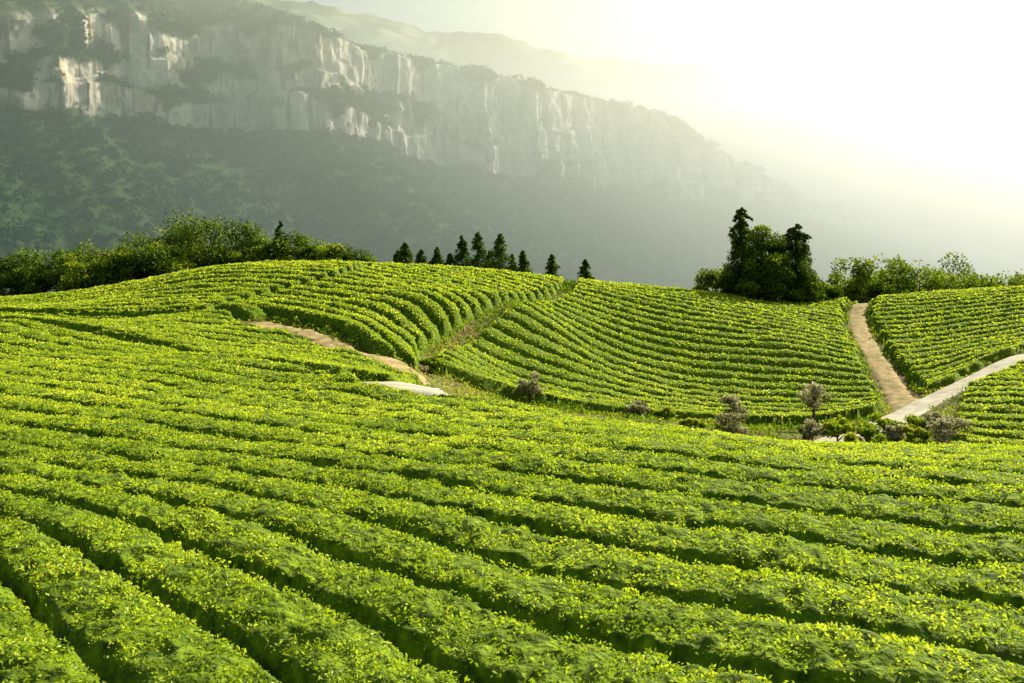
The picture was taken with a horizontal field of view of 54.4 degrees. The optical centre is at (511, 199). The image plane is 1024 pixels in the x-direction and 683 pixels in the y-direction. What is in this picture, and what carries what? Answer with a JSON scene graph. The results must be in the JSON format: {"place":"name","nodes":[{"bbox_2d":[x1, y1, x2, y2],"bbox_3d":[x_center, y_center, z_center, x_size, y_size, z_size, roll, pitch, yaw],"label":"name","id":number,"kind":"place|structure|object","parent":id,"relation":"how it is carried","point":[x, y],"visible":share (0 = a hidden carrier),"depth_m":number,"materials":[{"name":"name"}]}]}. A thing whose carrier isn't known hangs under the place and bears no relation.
{"place":"outdoors","nodes":[
{"label":"outdoors","id":0,"kind":"place"},
{"bbox_2d":[0,0,1018,292],"bbox_3d":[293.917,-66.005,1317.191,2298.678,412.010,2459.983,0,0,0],"label":"mountain","id":1,"kind":"structure","parent":0,"point":[508,112],"depth_m":769.85,"materials":[{"name":"stone"}]},
{"bbox_2d":[0,0,1007,295],"bbox_3d":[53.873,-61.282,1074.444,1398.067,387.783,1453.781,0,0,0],"label":"mountain forest","id":2,"kind":"object","parent":1,"relation":"on","point":[840,242],"visible":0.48,"depth_m":807.98,"materials":[{"name":"green plant"}]},
{"bbox_2d":[52,279,1023,444],"bbox_3d":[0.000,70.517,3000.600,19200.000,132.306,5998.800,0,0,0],"label":"ground","id":3,"kind":"structure","parent":0,"point":[890,361],"depth_m":56.90,"materials":[{"name":"green plant"}]},
{"bbox_2d":[0,256,58,295],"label":"broadleaf tree","id":4,"kind":"object","parent":3,"relation":"on","point":[6,282],"visible":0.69,"depth_m":90.43,"materials":[{"name":"green plant"}]},
{"bbox_2d":[0,246,87,295],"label":"broadleaf tree","id":5,"kind":"object","parent":3,"relation":"on","point":[35,256],"visible":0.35,"depth_m":92.26,"materials":[{"name":"green plant"}]},
{"bbox_2d":[36,252,115,291],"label":"broadleaf tree","id":6,"kind":"object","parent":3,"relation":"on","point":[68,269],"visible":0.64,"depth_m":89.46,"materials":[{"name":"green plant"}]},
{"bbox_2d":[57,239,129,288],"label":"broadleaf tree","id":7,"kind":"object","parent":3,"relation":"on","point":[89,256],"visible":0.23,"depth_m":93.99,"materials":[{"name":"green plant"}]},
{"bbox_2d":[89,248,157,285],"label":"broadleaf tree","id":8,"kind":"object","parent":3,"relation":"on","point":[118,263],"visible":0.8,"depth_m":88.42,"materials":[{"name":"green plant"}]},
{"bbox_2d":[113,230,195,275],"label":"broadleaf tree","id":9,"kind":"object","parent":3,"relation":"on","point":[133,244],"visible":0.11,"depth_m":95.72,"materials":[{"name":"green plant"}]},
{"bbox_2d":[125,240,196,278],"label":"broadleaf tree","id":10,"kind":"object","parent":3,"relation":"on","point":[171,260],"visible":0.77,"depth_m":89.23,"materials":[{"name":"green plant"}]},
{"bbox_2d":[143,221,218,277],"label":"broadleaf tree","id":11,"kind":"object","parent":3,"relation":"on","point":[177,237],"visible":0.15,"depth_m":95.16,"materials":[{"name":"green plant"}]},
{"bbox_2d":[146,208,245,268],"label":"broadleaf tree","id":12,"kind":"object","parent":3,"relation":"on","point":[194,231],"visible":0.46,"depth_m":95.08,"materials":[{"name":"green plant"}]},
{"bbox_2d":[0,310,419,384],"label":"tea hedge rows","id":13,"kind":"object","parent":3,"relation":"on","point":[109,333],"visible":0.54,"depth_m":46.54,"materials":[{"name":"green plant"}]},
{"bbox_2d":[197,219,273,265],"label":"broadleaf tree","id":14,"kind":"object","parent":3,"relation":"on","point":[249,237],"visible":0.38,"depth_m":93.83,"materials":[{"name":"green plant"}]},
{"bbox_2d":[225,242,297,263],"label":"broadleaf tree","id":15,"kind":"object","parent":3,"relation":"on","point":[262,253],"visible":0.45,"depth_m":91.48,"materials":[{"name":"green plant"}]},
{"bbox_2d":[271,220,290,259],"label":"conifer tree","id":16,"kind":"object","parent":3,"relation":"on","point":[278,235],"visible":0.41,"depth_m":91.86,"materials":[{"name":"green plant"}]},
{"bbox_2d":[0,261,562,372],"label":"tea hedge rows","id":17,"kind":"object","parent":3,"relation":"on","point":[385,350],"visible":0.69,"depth_m":63.01,"materials":[{"name":"green plant"}]},
{"bbox_2d":[269,230,330,260],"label":"broadleaf tree","id":18,"kind":"object","parent":3,"relation":"on","point":[298,251],"visible":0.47,"depth_m":91.40,"materials":[{"name":"green plant"}]},
{"bbox_2d":[301,242,378,262],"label":"broadleaf tree","id":19,"kind":"object","parent":3,"relation":"on","point":[335,250],"visible":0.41,"depth_m":91.65,"materials":[{"name":"green plant"}]},
{"bbox_2d":[251,321,434,386],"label":"dirt path","id":20,"kind":"structure","parent":3,"relation":"on","point":[322,340],"depth_m":50.48,"materials":[{"name":"beige soil"}]},
{"bbox_2d":[343,254,375,262],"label":"broadleaf tree","id":21,"kind":"object","parent":3,"relation":"on","point":[360,257],"visible":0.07,"depth_m":92.93,"materials":[{"name":"green plant"}]},
{"bbox_2d":[392,250,399,261],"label":"conifer tree","id":22,"kind":"object","parent":3,"relation":"on","point":[395,256],"visible":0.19,"depth_m":90.88,"materials":[{"name":"green plant"}]},
{"bbox_2d":[396,242,413,263],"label":"conifer tree","id":23,"kind":"object","parent":3,"relation":"on","point":[405,255],"visible":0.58,"depth_m":89.77,"materials":[{"name":"green plant"}]},
{"bbox_2d":[415,249,428,264],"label":"conifer tree","id":24,"kind":"object","parent":3,"relation":"on","point":[420,258],"visible":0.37,"depth_m":90.78,"materials":[{"name":"green plant"}]},
{"bbox_2d":[419,356,442,374],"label":"bush","id":25,"kind":"object","parent":3,"relation":"on","point":[433,363],"visible":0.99,"depth_m":49.75,"materials":[{"name":"green plant"}]},
{"bbox_2d":[428,247,444,264],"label":"conifer tree","id":26,"kind":"object","parent":3,"relation":"on","point":[436,259],"visible":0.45,"depth_m":91.79,"materials":[{"name":"green plant"}]},
{"bbox_2d":[437,356,457,364],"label":"bush","id":27,"kind":"object","parent":3,"relation":"on","point":[448,358],"visible":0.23,"depth_m":52.68,"materials":[{"name":"green plant"}]},
{"bbox_2d":[444,253,454,264],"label":"conifer tree","id":28,"kind":"object","parent":3,"relation":"on","point":[449,257],"visible":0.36,"depth_m":90.84,"materials":[{"name":"green plant"}]},
{"bbox_2d":[452,235,474,266],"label":"conifer tree","id":29,"kind":"object","parent":3,"relation":"on","point":[460,256],"visible":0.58,"depth_m":90.78,"materials":[{"name":"green plant"}]},
{"bbox_2d":[464,231,490,267],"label":"conifer tree","id":30,"kind":"object","parent":3,"relation":"on","point":[477,246],"visible":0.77,"depth_m":89.80,"materials":[{"name":"green plant"}]},
{"bbox_2d":[485,250,494,267],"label":"conifer tree","id":31,"kind":"object","parent":3,"relation":"on","point":[488,258],"visible":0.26,"depth_m":91.86,"materials":[{"name":"green plant"}]},
{"bbox_2d":[484,234,516,270],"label":"conifer tree","id":32,"kind":"object","parent":3,"relation":"on","point":[498,253],"visible":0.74,"depth_m":89.70,"materials":[{"name":"green plant"}]},
{"bbox_2d":[504,254,517,270],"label":"conifer tree","id":33,"kind":"object","parent":3,"relation":"on","point":[513,261],"visible":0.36,"depth_m":91.86,"materials":[{"name":"green plant"}]},
{"bbox_2d":[0,318,1023,682],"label":"tea hedge rows","id":34,"kind":"object","parent":3,"relation":"on","point":[400,636],"visible":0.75,"depth_m":11.87,"materials":[{"name":"green plant"}]},
{"bbox_2d":[0,259,1023,682],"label":"tea foliage","id":35,"kind":"object","parent":3,"relation":"on","point":[532,477],"visible":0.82,"depth_m":17.06,"materials":[{"name":"green plant"}]},
{"bbox_2d":[515,250,533,272],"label":"conifer tree","id":36,"kind":"object","parent":3,"relation":"on","point":[523,262],"visible":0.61,"depth_m":90.72,"materials":[{"name":"green plant"}]},
{"bbox_2d":[516,370,543,404],"bbox_3d":[0.911,10.073,52.974,1.529,1.887,1.368,0,0,22],"label":"flowering shrub","id":37,"kind":"object","parent":3,"relation":"on","point":[526,387],"visible":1,"depth_m":52.84,"materials":[{"name":"beige plant"}]},
{"bbox_2d":[545,254,561,275],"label":"conifer tree","id":38,"kind":"object","parent":3,"relation":"on","point":[552,267],"visible":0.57,"depth_m":90.75,"materials":[{"name":"green plant"}]},
{"bbox_2d":[577,259,595,279],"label":"conifer tree","id":39,"kind":"object","parent":3,"relation":"on","point":[584,272],"visible":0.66,"depth_m":92.83,"materials":[{"name":"green plant"}]},
{"bbox_2d":[623,400,650,417],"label":"flowering shrub","id":40,"kind":"object","parent":3,"relation":"on","point":[638,407],"visible":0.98,"depth_m":51.79,"materials":[{"name":"beige plant"}]},
{"bbox_2d":[435,279,883,425],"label":"tea hedge rows","id":41,"kind":"object","parent":3,"relation":"on","point":[493,384],"visible":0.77,"depth_m":68.56,"materials":[{"name":"green plant"}]},
{"bbox_2d":[652,406,676,419],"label":"bush","id":42,"kind":"object","parent":3,"relation":"on","point":[667,412],"visible":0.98,"depth_m":51.79,"materials":[{"name":"green plant"}]},
{"bbox_2d":[679,417,705,428],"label":"bush","id":43,"kind":"object","parent":3,"relation":"on","point":[689,422],"visible":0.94,"depth_m":49.80,"materials":[{"name":"green plant"}]},
{"bbox_2d":[691,282,710,290],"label":"bush","id":44,"kind":"object","parent":3,"relation":"on","point":[700,287],"visible":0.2,"depth_m":96.52,"materials":[{"name":"green plant"}]},
{"bbox_2d":[693,267,723,292],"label":"bush","id":45,"kind":"object","parent":3,"relation":"on","point":[709,278],"visible":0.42,"depth_m":95.53,"materials":[{"name":"green plant"}]},
{"bbox_2d":[711,412,748,434],"bbox_3d":[10.847,11.167,48.898,1.716,1.626,1.666,0,0,-36],"label":"flowering shrub","id":46,"kind":"object","parent":3,"relation":"on","point":[734,427],"visible":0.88,"depth_m":48.66,"materials":[{"name":"beige plant"}]},
{"bbox_2d":[715,266,750,295],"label":"bush","id":47,"kind":"object","parent":3,"relation":"on","point":[726,277],"visible":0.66,"depth_m":92.67,"materials":[{"name":"green plant"}]},
{"bbox_2d":[718,394,748,417],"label":"flowering shrub","id":48,"kind":"object","parent":3,"relation":"on","point":[733,403],"visible":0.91,"depth_m":55.89,"materials":[{"name":"beige plant"}]},
{"bbox_2d":[714,207,756,295],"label":"conifer tree","id":49,"kind":"object","parent":3,"relation":"on","point":[739,247],"visible":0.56,"depth_m":93.48,"materials":[{"name":"green plant"}]},
{"bbox_2d":[734,270,781,301],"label":"bush","id":50,"kind":"object","parent":3,"relation":"on","point":[752,289],"visible":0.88,"depth_m":90.43,"materials":[{"name":"green plant"}]},
{"bbox_2d":[740,224,794,299],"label":"vine covered tree","id":51,"kind":"object","parent":3,"relation":"on","point":[774,263],"visible":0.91,"depth_m":91.01,"materials":[{"name":"green plant"}]},
{"bbox_2d":[766,435,791,439],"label":"bush","id":52,"kind":"object","parent":3,"relation":"on","point":[767,436],"visible":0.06,"depth_m":48.33,"materials":[{"name":"green plant"}]},
{"bbox_2d":[779,267,810,302],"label":"bush","id":53,"kind":"object","parent":3,"relation":"on","point":[797,296],"visible":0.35,"depth_m":92.21,"materials":[{"name":"green plant"}]},
{"bbox_2d":[777,224,824,304],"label":"conifer tree","id":54,"kind":"object","parent":3,"relation":"on","point":[798,248],"visible":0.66,"depth_m":93.32,"materials":[{"name":"green plant"}]},
{"bbox_2d":[787,271,826,301],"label":"bush","id":55,"kind":"object","parent":3,"relation":"on","point":[817,287],"visible":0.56,"depth_m":92.90,"materials":[{"name":"green plant"}]},
{"bbox_2d":[798,418,828,441],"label":"flowering shrub","id":56,"kind":"object","parent":3,"relation":"on","point":[812,428],"visible":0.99,"depth_m":49.77,"materials":[{"name":"beige plant"}]},
{"bbox_2d":[796,381,831,420],"bbox_3d":[16.783,11.633,56.014,1.761,2.835,1.932,0,0,-34],"label":"flowering shrub","id":57,"kind":"object","parent":3,"relation":"on","point":[813,402],"visible":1,"depth_m":55.79,"materials":[{"name":"beige plant"}]},
{"bbox_2d":[814,284,843,300],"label":"bush","id":58,"kind":"object","parent":3,"relation":"on","point":[830,292],"visible":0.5,"depth_m":95.75,"materials":[{"name":"green plant"}]},
{"bbox_2d":[822,415,856,442],"bbox_3d":[16.569,11.602,49.948,1.577,1.514,2.291,0,0,41],"label":"bush","id":59,"kind":"object","parent":3,"relation":"on","point":[836,427],"visible":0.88,"depth_m":49.75,"materials":[{"name":"green plant"}]},
{"bbox_2d":[843,432,863,444],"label":"bush","id":60,"kind":"object","parent":3,"relation":"on","point":[850,436],"visible":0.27,"depth_m":46.60,"materials":[{"name":"green plant"}]},
{"bbox_2d":[844,421,887,443],"bbox_3d":[17.081,11.481,48.046,2.078,1.607,2.027,0,0,0],"label":"bush","id":61,"kind":"object","parent":3,"relation":"on","point":[867,432],"visible":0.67,"depth_m":47.69,"materials":[{"name":"green plant"}]},
{"bbox_2d":[865,412,904,441],"bbox_3d":[18.657,11.529,50.072,1.895,1.586,2.248,0,0,-34],"label":"bush","id":62,"kind":"object","parent":3,"relation":"on","point":[880,421],"visible":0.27,"depth_m":50.01,"materials":[{"name":"green plant"}]},
{"bbox_2d":[883,424,905,442],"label":"flowering shrub","id":63,"kind":"object","parent":3,"relation":"on","point":[893,432],"visible":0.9,"depth_m":48.78,"materials":[{"name":"grey plant"}]},
{"bbox_2d":[885,413,926,432],"bbox_3d":[19.731,11.478,50.075,2.062,1.553,1.767,0,0,0],"label":"bush","id":64,"kind":"object","parent":3,"relation":"on","point":[914,420],"visible":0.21,"depth_m":49.89,"materials":[{"name":"green plant"}]},
{"bbox_2d":[902,425,937,445],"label":"bush","id":65,"kind":"object","parent":3,"relation":"on","point":[920,433],"visible":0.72,"depth_m":47.82,"materials":[{"name":"green plant"}]},
{"bbox_2d":[822,251,1023,302],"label":"distant trees","id":66,"kind":"object","parent":3,"relation":"on","point":[863,284],"visible":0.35,"depth_m":107.75,"materials":[{"name":"green plant"}]},
{"bbox_2d":[922,411,950,434],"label":"flowering shrub","id":67,"kind":"object","parent":3,"relation":"on","point":[935,414],"visible":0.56,"depth_m":49.70,"materials":[{"name":"grey plant"}]},
{"bbox_2d":[867,286,1023,396],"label":"tea hedge rows","id":68,"kind":"object","parent":3,"relation":"on","point":[937,384],"visible":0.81,"depth_m":81.39,"materials":[{"name":"green plant"}]},
{"bbox_2d":[926,415,974,443],"bbox_3d":[20.556,11.008,47.060,1.580,1.849,2.079,0,0,-43],"label":"flowering shrub","id":69,"kind":"object","parent":3,"relation":"on","point":[943,425],"visible":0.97,"depth_m":46.88,"materials":[{"name":"grey plant"}]},
{"bbox_2d":[949,360,1023,445],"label":"tea hedge rows","id":70,"kind":"object","parent":3,"relation":"on","point":[963,436],"visible":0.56,"depth_m":51.32,"materials":[{"name":"green plant"}]},
{"bbox_2d":[240,0,1023,274],"bbox_3d":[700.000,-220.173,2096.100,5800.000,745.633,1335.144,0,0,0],"label":"distant mountain","id":71,"kind":"structure","parent":0,"point":[939,173],"depth_m":2184.60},
{"bbox_2d":[281,0,1023,106],"label":"sky","id":72,"kind":"structure","parent":0,"point":[888,49],"materials":[{"name":"white"}]},
{"bbox_2d":[361,354,1023,442],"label":"concrete road","id":73,"kind":"structure","parent":0,"point":[919,407],"depth_m":60.50,"materials":[{"name":"grey concrete"}]},
{"bbox_2d":[848,303,918,412],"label":"dirt path","id":74,"kind":"structure","parent":0,"point":[896,393],"depth_m":75.26,"materials":[{"name":"beige soil"}]}
]}

